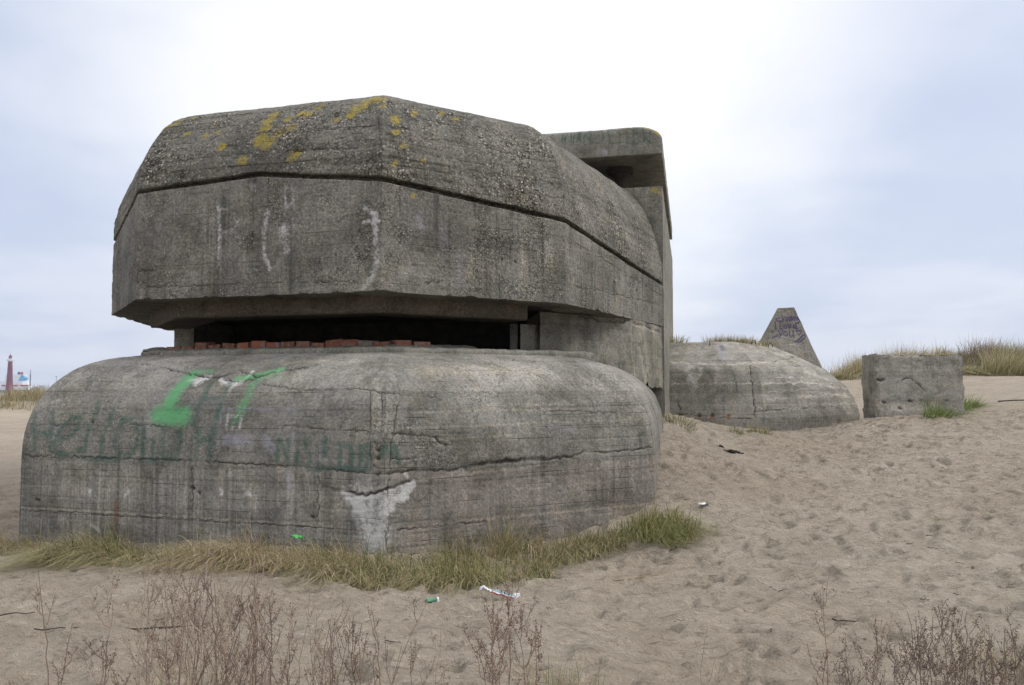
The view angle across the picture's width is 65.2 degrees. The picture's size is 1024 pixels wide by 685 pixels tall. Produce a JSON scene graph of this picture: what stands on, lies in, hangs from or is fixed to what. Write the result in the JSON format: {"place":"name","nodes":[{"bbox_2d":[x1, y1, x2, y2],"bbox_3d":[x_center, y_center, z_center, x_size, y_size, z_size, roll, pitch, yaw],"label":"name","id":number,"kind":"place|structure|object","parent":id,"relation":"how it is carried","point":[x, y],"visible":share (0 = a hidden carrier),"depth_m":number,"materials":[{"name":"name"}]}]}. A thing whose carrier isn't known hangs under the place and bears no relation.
{"place":"outdoors","nodes":[
{"label":"outdoors","id":0,"kind":"place"},
{"bbox_2d":[0,486,733,598],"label":"grass","id":1,"kind":"structure","parent":0,"point":[113,550],"depth_m":7.56,"materials":[{"name":"plant"}]},
{"bbox_2d":[0,363,1023,684],"bbox_3d":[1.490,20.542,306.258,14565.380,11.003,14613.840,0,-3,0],"label":"ground","id":2,"kind":"structure","parent":0,"point":[886,489],"depth_m":6.60,"materials":[{"name":"sand"}]},
{"bbox_2d":[0,380,54,410],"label":"dune grass","id":3,"kind":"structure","parent":2,"relation":"on","point":[31,395],"depth_m":64.03,"materials":[{"name":"plant"}]},
{"bbox_2d":[32,570,56,684],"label":"dry weed","id":4,"kind":"object","parent":2,"relation":"on","point":[38,594],"visible":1,"depth_m":3.80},
{"bbox_2d":[51,623,78,684],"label":"dry weed","id":5,"kind":"object","parent":2,"relation":"on","point":[63,669],"visible":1,"depth_m":3.76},
{"bbox_2d":[80,566,120,684],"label":"dry weed","id":6,"kind":"object","parent":2,"relation":"on","point":[91,664],"visible":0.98,"depth_m":3.88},
{"bbox_2d":[82,635,131,684],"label":"dry weed","id":7,"kind":"object","parent":2,"relation":"on","point":[106,660],"visible":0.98,"depth_m":3.61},
{"bbox_2d":[104,660,127,684],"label":"dry weed","id":8,"kind":"object","parent":2,"relation":"on","point":[114,674],"visible":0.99,"depth_m":3.46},
{"bbox_2d":[118,615,161,684],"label":"dry weed","id":9,"kind":"object","parent":2,"relation":"on","point":[141,655],"visible":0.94,"depth_m":3.47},
{"bbox_2d":[116,567,168,684],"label":"dry weed","id":10,"kind":"object","parent":2,"relation":"on","point":[142,626],"visible":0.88,"depth_m":3.72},
{"bbox_2d":[126,563,163,683],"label":"dry weed","id":11,"kind":"object","parent":2,"relation":"on","point":[149,622],"visible":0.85,"depth_m":3.83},
{"bbox_2d":[144,568,171,680],"bbox_3d":[-1.740,1.479,3.914,0.150,0.760,0.125,0,-3,0],"label":"dry weed","id":12,"kind":"object","parent":2,"relation":"on","point":[153,586],"visible":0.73,"depth_m":3.91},
{"bbox_2d":[134,568,185,684],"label":"dry weed","id":13,"kind":"object","parent":2,"relation":"on","point":[177,582],"visible":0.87,"depth_m":3.64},
{"bbox_2d":[144,628,176,684],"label":"dry weed","id":14,"kind":"object","parent":2,"relation":"on","point":[159,653],"visible":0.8,"depth_m":3.38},
{"bbox_2d":[145,595,181,684],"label":"dry weed","id":15,"kind":"object","parent":2,"relation":"on","point":[174,629],"visible":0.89,"depth_m":3.49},
{"bbox_2d":[150,627,181,684],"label":"dry weed","id":16,"kind":"object","parent":2,"relation":"on","point":[168,675],"visible":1,"depth_m":3.19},
{"bbox_2d":[130,625,205,629],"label":"twig","id":17,"kind":"object","parent":2,"relation":"on","point":[160,627],"visible":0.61,"depth_m":5.31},
{"bbox_2d":[155,585,186,684],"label":"dry weed","id":18,"kind":"object","parent":2,"relation":"on","point":[181,634],"visible":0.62,"depth_m":4.04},
{"bbox_2d":[167,575,187,674],"bbox_3d":[-1.707,1.531,4.069,0.106,0.674,0.171,0,-3,0],"label":"dry weed","id":19,"kind":"object","parent":2,"relation":"on","point":[180,625],"visible":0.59,"depth_m":4.07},
{"bbox_2d":[130,647,241,684],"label":"dry shrub","id":20,"kind":"object","parent":2,"relation":"on","point":[192,672],"visible":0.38,"depth_m":4.27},
{"bbox_2d":[165,545,211,684],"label":"dry weed","id":21,"kind":"object","parent":2,"relation":"on","point":[171,575],"visible":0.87,"depth_m":3.93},
{"bbox_2d":[169,569,207,684],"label":"dry weed","id":22,"kind":"object","parent":2,"relation":"on","point":[186,673],"visible":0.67,"depth_m":3.98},
{"bbox_2d":[178,595,204,684],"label":"dry weed","id":23,"kind":"object","parent":2,"relation":"on","point":[185,668],"visible":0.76,"depth_m":3.80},
{"bbox_2d":[179,534,210,676],"bbox_3d":[-1.653,1.453,4.243,0.102,0.849,0.227,-2,-4,30],"label":"dry weed","id":24,"kind":"object","parent":2,"relation":"on","point":[203,614],"visible":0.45,"depth_m":4.21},
{"bbox_2d":[182,572,208,684],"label":"dry weed","id":25,"kind":"object","parent":2,"relation":"on","point":[194,617],"visible":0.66,"depth_m":3.99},
{"bbox_2d":[180,594,218,684],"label":"dry weed","id":26,"kind":"object","parent":2,"relation":"on","point":[194,637],"visible":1,"depth_m":3.40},
{"bbox_2d":[174,577,226,684],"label":"dry weed","id":27,"kind":"object","parent":2,"relation":"on","point":[207,589],"visible":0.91,"depth_m":3.57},
{"bbox_2d":[181,585,219,684],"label":"dry weed","id":28,"kind":"object","parent":2,"relation":"on","point":[188,658],"visible":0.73,"depth_m":3.91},
{"bbox_2d":[190,638,219,684],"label":"dry weed","id":29,"kind":"object","parent":2,"relation":"on","point":[212,680],"visible":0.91,"depth_m":3.47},
{"bbox_2d":[196,648,214,684],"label":"dry weed","id":30,"kind":"object","parent":2,"relation":"on","point":[206,663],"visible":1,"depth_m":3.37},
{"bbox_2d":[185,586,248,684],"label":"dry weed","id":31,"kind":"object","parent":2,"relation":"on","point":[217,632],"visible":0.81,"depth_m":3.61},
{"bbox_2d":[199,575,240,684],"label":"dry weed","id":32,"kind":"object","parent":2,"relation":"on","point":[213,632],"visible":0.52,"depth_m":4.02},
{"bbox_2d":[213,620,230,684],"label":"dry weed","id":33,"kind":"object","parent":2,"relation":"on","point":[222,651],"visible":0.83,"depth_m":3.41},
{"bbox_2d":[208,570,237,684],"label":"dry weed","id":34,"kind":"object","parent":2,"relation":"on","point":[222,625],"visible":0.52,"depth_m":4.13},
{"bbox_2d":[197,568,252,684],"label":"dry weed","id":35,"kind":"object","parent":2,"relation":"on","point":[220,626],"visible":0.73,"depth_m":3.61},
{"bbox_2d":[215,564,242,681],"bbox_3d":[-1.268,1.406,3.580,0.128,0.859,0.190,1,-3,-17],"label":"dry weed","id":36,"kind":"object","parent":2,"relation":"on","point":[227,609],"visible":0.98,"depth_m":3.60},
{"bbox_2d":[216,611,243,684],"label":"dry weed","id":37,"kind":"object","parent":2,"relation":"on","point":[236,615],"visible":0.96,"depth_m":3.42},
{"bbox_2d":[214,593,248,684],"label":"dry weed","id":38,"kind":"object","parent":2,"relation":"on","point":[241,607],"visible":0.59,"depth_m":3.83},
{"bbox_2d":[218,624,252,684],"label":"dry weed","id":39,"kind":"object","parent":2,"relation":"on","point":[224,651],"visible":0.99,"depth_m":3.32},
{"bbox_2d":[218,566,264,684],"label":"dry weed","id":40,"kind":"object","parent":2,"relation":"on","point":[240,610],"visible":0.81,"depth_m":3.66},
{"bbox_2d":[223,589,263,684],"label":"dry weed","id":41,"kind":"object","parent":2,"relation":"on","point":[251,618],"visible":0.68,"depth_m":3.60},
{"bbox_2d":[239,637,262,684],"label":"dry weed","id":42,"kind":"object","parent":2,"relation":"on","point":[251,649],"visible":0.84,"depth_m":3.51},
{"bbox_2d":[246,553,259,684],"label":"dry weed","id":43,"kind":"object","parent":2,"relation":"on","point":[251,607],"visible":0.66,"depth_m":3.74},
{"bbox_2d":[232,576,274,684],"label":"dry weed","id":44,"kind":"object","parent":2,"relation":"on","point":[256,628],"visible":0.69,"depth_m":3.73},
{"bbox_2d":[229,581,279,678],"bbox_3d":[-1.154,1.452,3.590,0.199,0.768,0.158,-2,-4,29],"label":"dry weed","id":45,"kind":"object","parent":2,"relation":"on","point":[253,633],"visible":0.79,"depth_m":3.60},
{"bbox_2d":[247,592,268,684],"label":"dry weed","id":46,"kind":"object","parent":2,"relation":"on","point":[252,632],"visible":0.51,"depth_m":3.99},
{"bbox_2d":[245,628,273,684],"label":"dry weed","id":47,"kind":"object","parent":2,"relation":"on","point":[248,638],"visible":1,"depth_m":3.25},
{"bbox_2d":[239,590,279,684],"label":"dry weed","id":48,"kind":"object","parent":2,"relation":"on","point":[259,642],"visible":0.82,"depth_m":3.57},
{"bbox_2d":[249,553,274,676],"bbox_3d":[-1.291,1.494,4.143,0.130,0.750,0.256,0,-3,0],"label":"dry weed","id":49,"kind":"object","parent":2,"relation":"on","point":[260,605],"visible":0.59,"depth_m":4.14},
{"bbox_2d":[242,564,284,684],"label":"dry weed","id":50,"kind":"object","parent":2,"relation":"on","point":[257,638],"visible":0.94,"depth_m":3.58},
{"bbox_2d":[251,595,275,684],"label":"dry weed","id":51,"kind":"object","parent":2,"relation":"on","point":[271,624],"visible":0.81,"depth_m":3.77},
{"bbox_2d":[259,591,286,683],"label":"dry weed","id":52,"kind":"object","parent":2,"relation":"on","point":[270,616],"visible":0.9,"depth_m":3.76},
{"bbox_2d":[253,597,300,684],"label":"dry weed","id":53,"kind":"object","parent":2,"relation":"on","point":[291,614],"visible":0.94,"depth_m":3.63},
{"bbox_2d":[253,635,301,684],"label":"dry weed","id":54,"kind":"object","parent":2,"relation":"on","point":[263,647],"visible":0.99,"depth_m":3.47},
{"bbox_2d":[269,621,299,684],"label":"dry weed","id":55,"kind":"object","parent":2,"relation":"on","point":[287,676],"visible":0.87,"depth_m":3.61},
{"bbox_2d":[288,597,316,684],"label":"dry weed","id":56,"kind":"object","parent":2,"relation":"on","point":[303,642],"visible":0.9,"depth_m":4.17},
{"bbox_2d":[305,605,326,684],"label":"dry weed","id":57,"kind":"object","parent":2,"relation":"on","point":[311,650],"visible":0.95,"depth_m":3.77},
{"bbox_2d":[304,614,339,684],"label":"dry weed","id":58,"kind":"object","parent":2,"relation":"on","point":[311,676],"visible":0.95,"depth_m":3.78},
{"bbox_2d":[316,635,338,684],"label":"dry weed","id":59,"kind":"object","parent":2,"relation":"on","point":[320,682],"visible":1,"depth_m":3.61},
{"bbox_2d":[311,601,349,684],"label":"dry weed","id":60,"kind":"object","parent":2,"relation":"on","point":[329,650],"visible":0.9,"depth_m":3.83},
{"bbox_2d":[324,614,350,684],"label":"dry weed","id":61,"kind":"object","parent":2,"relation":"on","point":[335,656],"visible":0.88,"depth_m":3.71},
{"bbox_2d":[335,618,353,684],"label":"dry weed","id":62,"kind":"object","parent":2,"relation":"on","point":[346,639],"visible":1,"depth_m":3.83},
{"bbox_2d":[19,95,672,555],"bbox_3d":[-1.862,-0.303,16.575,9.934,7.393,16.421,-1,-3,12],"label":"observation bunker","id":63,"kind":"object","parent":2,"relation":"on","point":[413,325],"visible":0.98,"depth_m":9.55,"materials":[{"name":"concrete"}]},
{"bbox_2d":[340,615,361,684],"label":"dry weed","id":64,"kind":"object","parent":2,"relation":"on","point":[349,629],"visible":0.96,"depth_m":3.89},
{"bbox_2d":[350,625,368,684],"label":"dry weed","id":65,"kind":"object","parent":2,"relation":"on","point":[360,675],"visible":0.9,"depth_m":3.90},
{"bbox_2d":[362,642,378,684],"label":"dry weed","id":66,"kind":"object","parent":2,"relation":"on","point":[377,675],"visible":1,"depth_m":3.61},
{"bbox_2d":[367,606,381,684],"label":"dry weed","id":67,"kind":"object","parent":2,"relation":"on","point":[374,635],"visible":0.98,"depth_m":3.82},
{"bbox_2d":[384,597,429,684],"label":"dry weed","id":68,"kind":"object","parent":2,"relation":"on","point":[413,602],"visible":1,"depth_m":3.88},
{"bbox_2d":[408,642,435,684],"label":"dry weed","id":69,"kind":"object","parent":2,"relation":"on","point":[412,657],"visible":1,"depth_m":3.52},
{"bbox_2d":[424,625,449,684],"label":"dry weed","id":70,"kind":"object","parent":2,"relation":"on","point":[443,671],"visible":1,"depth_m":3.62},
{"bbox_2d":[462,622,509,684],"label":"dry weed","id":71,"kind":"object","parent":2,"relation":"on","point":[479,654],"visible":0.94,"depth_m":3.51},
{"bbox_2d":[481,579,511,684],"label":"dry weed","id":72,"kind":"object","parent":2,"relation":"on","point":[494,638],"visible":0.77,"depth_m":3.83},
{"bbox_2d":[476,587,529,684],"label":"dry weed","id":73,"kind":"object","parent":2,"relation":"on","point":[497,627],"visible":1,"depth_m":3.53,"materials":[{"name":"plant"}]},
{"bbox_2d":[485,558,525,683],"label":"dry weed","id":74,"kind":"object","parent":2,"relation":"on","point":[508,613],"visible":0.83,"depth_m":3.98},
{"bbox_2d":[491,590,519,598],"bbox_3d":[-0.052,1.998,6.368,0.065,0.054,0.288,3,-4,-43],"label":"plastic strip","id":75,"kind":"object","parent":2,"relation":"on","point":[513,596],"visible":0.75,"depth_m":6.34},
{"bbox_2d":[505,594,541,684],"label":"dry weed","id":76,"kind":"object","parent":2,"relation":"on","point":[521,628],"visible":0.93,"depth_m":3.76,"materials":[{"name":"plant"}]},
{"bbox_2d":[523,619,548,684],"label":"dry weed","id":77,"kind":"object","parent":2,"relation":"on","point":[538,655],"visible":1,"depth_m":3.66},
{"bbox_2d":[504,647,609,684],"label":"grass tuft","id":78,"kind":"object","parent":2,"relation":"on","point":[546,678],"visible":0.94,"depth_m":4.31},
{"bbox_2d":[662,410,697,430],"bbox_3d":[3.071,1.372,14.483,0.936,0.467,0.870,0,-3,0],"label":"grass tuft","id":79,"kind":"object","parent":2,"relation":"on","point":[681,421],"visible":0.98,"depth_m":14.53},
{"bbox_2d":[691,626,725,684],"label":"dry weed","id":80,"kind":"object","parent":2,"relation":"on","point":[713,664],"visible":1,"depth_m":3.62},
{"bbox_2d":[746,421,773,434],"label":"grass tuft","id":81,"kind":"object","parent":2,"relation":"on","point":[764,430],"visible":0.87,"depth_m":15.54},
{"bbox_2d":[664,340,859,431],"bbox_3d":[4.552,1.507,20.910,8.150,3.047,6.020,0,-3,7],"label":"domed bunker","id":82,"kind":"object","parent":2,"relation":"on","point":[740,384],"visible":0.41,"depth_m":18.28,"materials":[{"name":"concrete"}]},
{"bbox_2d":[670,333,691,342],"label":"grass tuft","id":83,"kind":"object","parent":82,"relation":"on","point":[677,341],"visible":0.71,"depth_m":19.51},
{"bbox_2d":[701,332,760,343],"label":"grass tuft","id":84,"kind":"object","parent":82,"relation":"on","point":[745,340],"visible":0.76,"depth_m":19.93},
{"bbox_2d":[759,307,821,367],"bbox_3d":[9.546,0.479,28.003,5.460,3.411,2.783,0,-3,-6],"label":"pyramid obstacle","id":85,"kind":"object","parent":2,"relation":"on","point":[785,328],"visible":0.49,"depth_m":27.48,"materials":[{"name":"grey concrete"}]},
{"bbox_2d":[807,645,833,684],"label":"dry weed","id":86,"kind":"object","parent":2,"relation":"on","point":[824,665],"visible":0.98,"depth_m":3.50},
{"bbox_2d":[812,575,852,684],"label":"dry weed","id":87,"kind":"object","parent":2,"relation":"on","point":[819,603],"visible":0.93,"depth_m":3.96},
{"bbox_2d":[831,657,851,684],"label":"dry weed","id":88,"kind":"object","parent":2,"relation":"on","point":[839,678],"visible":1,"depth_m":3.41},
{"bbox_2d":[836,638,873,684],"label":"dry weed","id":89,"kind":"object","parent":2,"relation":"on","point":[847,666],"visible":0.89,"depth_m":3.56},
{"bbox_2d":[852,610,893,684],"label":"dry weed","id":90,"kind":"object","parent":2,"relation":"on","point":[877,662],"visible":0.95,"depth_m":3.66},
{"bbox_2d":[867,639,909,684],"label":"dry weed","id":91,"kind":"object","parent":2,"relation":"on","point":[904,662],"visible":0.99,"depth_m":3.57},
{"bbox_2d":[884,636,909,684],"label":"dry weed","id":92,"kind":"object","parent":2,"relation":"on","point":[897,670],"visible":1,"depth_m":3.56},
{"bbox_2d":[885,638,921,684],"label":"dry weed","id":93,"kind":"object","parent":2,"relation":"on","point":[915,649],"visible":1,"depth_m":3.53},
{"bbox_2d":[861,353,964,417],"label":"concrete block","id":94,"kind":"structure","parent":2,"relation":"on","point":[894,384],"depth_m":17.17,"materials":[{"name":"concrete"}]},
{"bbox_2d":[897,611,929,684],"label":"dry weed","id":95,"kind":"object","parent":2,"relation":"on","point":[924,630],"visible":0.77,"depth_m":3.73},
{"bbox_2d":[904,616,937,684],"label":"dry weed","id":96,"kind":"object","parent":2,"relation":"on","point":[918,661],"visible":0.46,"depth_m":3.92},
{"bbox_2d":[911,624,931,684],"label":"dry weed","id":97,"kind":"object","parent":2,"relation":"on","point":[924,667],"visible":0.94,"depth_m":3.59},
{"bbox_2d":[895,610,962,684],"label":"dry weed","id":98,"kind":"object","parent":2,"relation":"on","point":[939,635],"visible":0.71,"depth_m":3.71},
{"bbox_2d":[925,646,943,684],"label":"dry weed","id":99,"kind":"object","parent":2,"relation":"on","point":[935,674],"visible":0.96,"depth_m":3.40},
{"bbox_2d":[921,638,967,684],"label":"dry weed","id":100,"kind":"object","parent":2,"relation":"on","point":[954,666],"visible":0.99,"depth_m":3.31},
{"bbox_2d":[945,638,955,684],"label":"dry weed","id":101,"kind":"object","parent":2,"relation":"on","point":[952,659],"visible":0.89,"depth_m":3.44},
{"bbox_2d":[938,598,967,683],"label":"dry weed","id":102,"kind":"object","parent":2,"relation":"on","point":[948,620],"visible":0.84,"depth_m":3.79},
{"bbox_2d":[915,391,995,418],"bbox_3d":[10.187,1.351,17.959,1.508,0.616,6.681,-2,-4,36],"label":"grass tuft","id":103,"kind":"object","parent":2,"relation":"on","point":[968,406],"visible":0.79,"depth_m":16.23,"materials":[{"name":"plant"}]},
{"bbox_2d":[931,604,981,682],"bbox_3d":[2.181,1.605,3.921,0.188,0.629,0.220,0,-3,0],"label":"dry weed","id":104,"kind":"object","parent":2,"relation":"on","point":[946,640],"visible":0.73,"depth_m":3.97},
{"bbox_2d":[934,612,982,684],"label":"dry weed","id":105,"kind":"object","parent":2,"relation":"on","point":[972,655],"visible":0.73,"depth_m":3.91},
{"bbox_2d":[950,619,976,684],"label":"dry weed","id":106,"kind":"object","parent":2,"relation":"on","point":[959,642],"visible":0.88,"depth_m":3.65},
{"bbox_2d":[960,652,985,684],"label":"dry weed","id":107,"kind":"object","parent":2,"relation":"on","point":[974,659],"visible":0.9,"depth_m":3.47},
{"bbox_2d":[936,613,1023,684],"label":"dry shrub","id":108,"kind":"object","parent":2,"relation":"on","point":[991,654],"visible":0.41,"depth_m":4.73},
{"bbox_2d":[973,618,997,684],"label":"dry weed","id":109,"kind":"object","parent":2,"relation":"on","point":[990,642],"visible":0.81,"depth_m":3.71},
{"bbox_2d":[966,653,1007,684],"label":"dry weed","id":110,"kind":"object","parent":2,"relation":"on","point":[984,662],"visible":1,"depth_m":3.38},
{"bbox_2d":[972,649,1010,684],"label":"dry weed","id":111,"kind":"object","parent":2,"relation":"on","point":[1001,667],"visible":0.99,"depth_m":3.37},
{"bbox_2d":[978,625,1008,684],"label":"dry weed","id":112,"kind":"object","parent":2,"relation":"on","point":[992,664],"visible":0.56,"depth_m":3.83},
{"bbox_2d":[978,636,1016,684],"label":"dry weed","id":113,"kind":"object","parent":2,"relation":"on","point":[1005,677],"visible":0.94,"depth_m":3.70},
{"bbox_2d":[1000,641,1023,684],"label":"dry weed","id":114,"kind":"object","parent":2,"relation":"on","point":[1017,665],"visible":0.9,"depth_m":3.70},
{"bbox_2d":[1003,607,1023,684],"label":"dry weed","id":115,"kind":"object","parent":2,"relation":"on","point":[1012,638],"visible":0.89,"depth_m":3.92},
{"bbox_2d":[0,0,1023,386],"label":"sky","id":116,"kind":"structure","parent":0,"point":[856,167],"materials":[{"name":"white"}]},
{"bbox_2d":[822,332,1023,379],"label":"dune grass","id":117,"kind":"structure","parent":0,"point":[998,361],"depth_m":31.35,"materials":[{"name":"plant"}]},
{"label":"water","id":118,"kind":"structure","parent":0,"visible":0},
{"bbox_2d":[5,353,13,392],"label":"lighthouse","id":119,"kind":"object","parent":118,"relation":"on","point":[9,379],"visible":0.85,"depth_m":877.55,"materials":[{"name":"red"}]},
{"bbox_2d":[0,370,37,392],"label":"ferry","id":120,"kind":"object","parent":118,"relation":"on","point":[17,378],"visible":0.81,"depth_m":1004.09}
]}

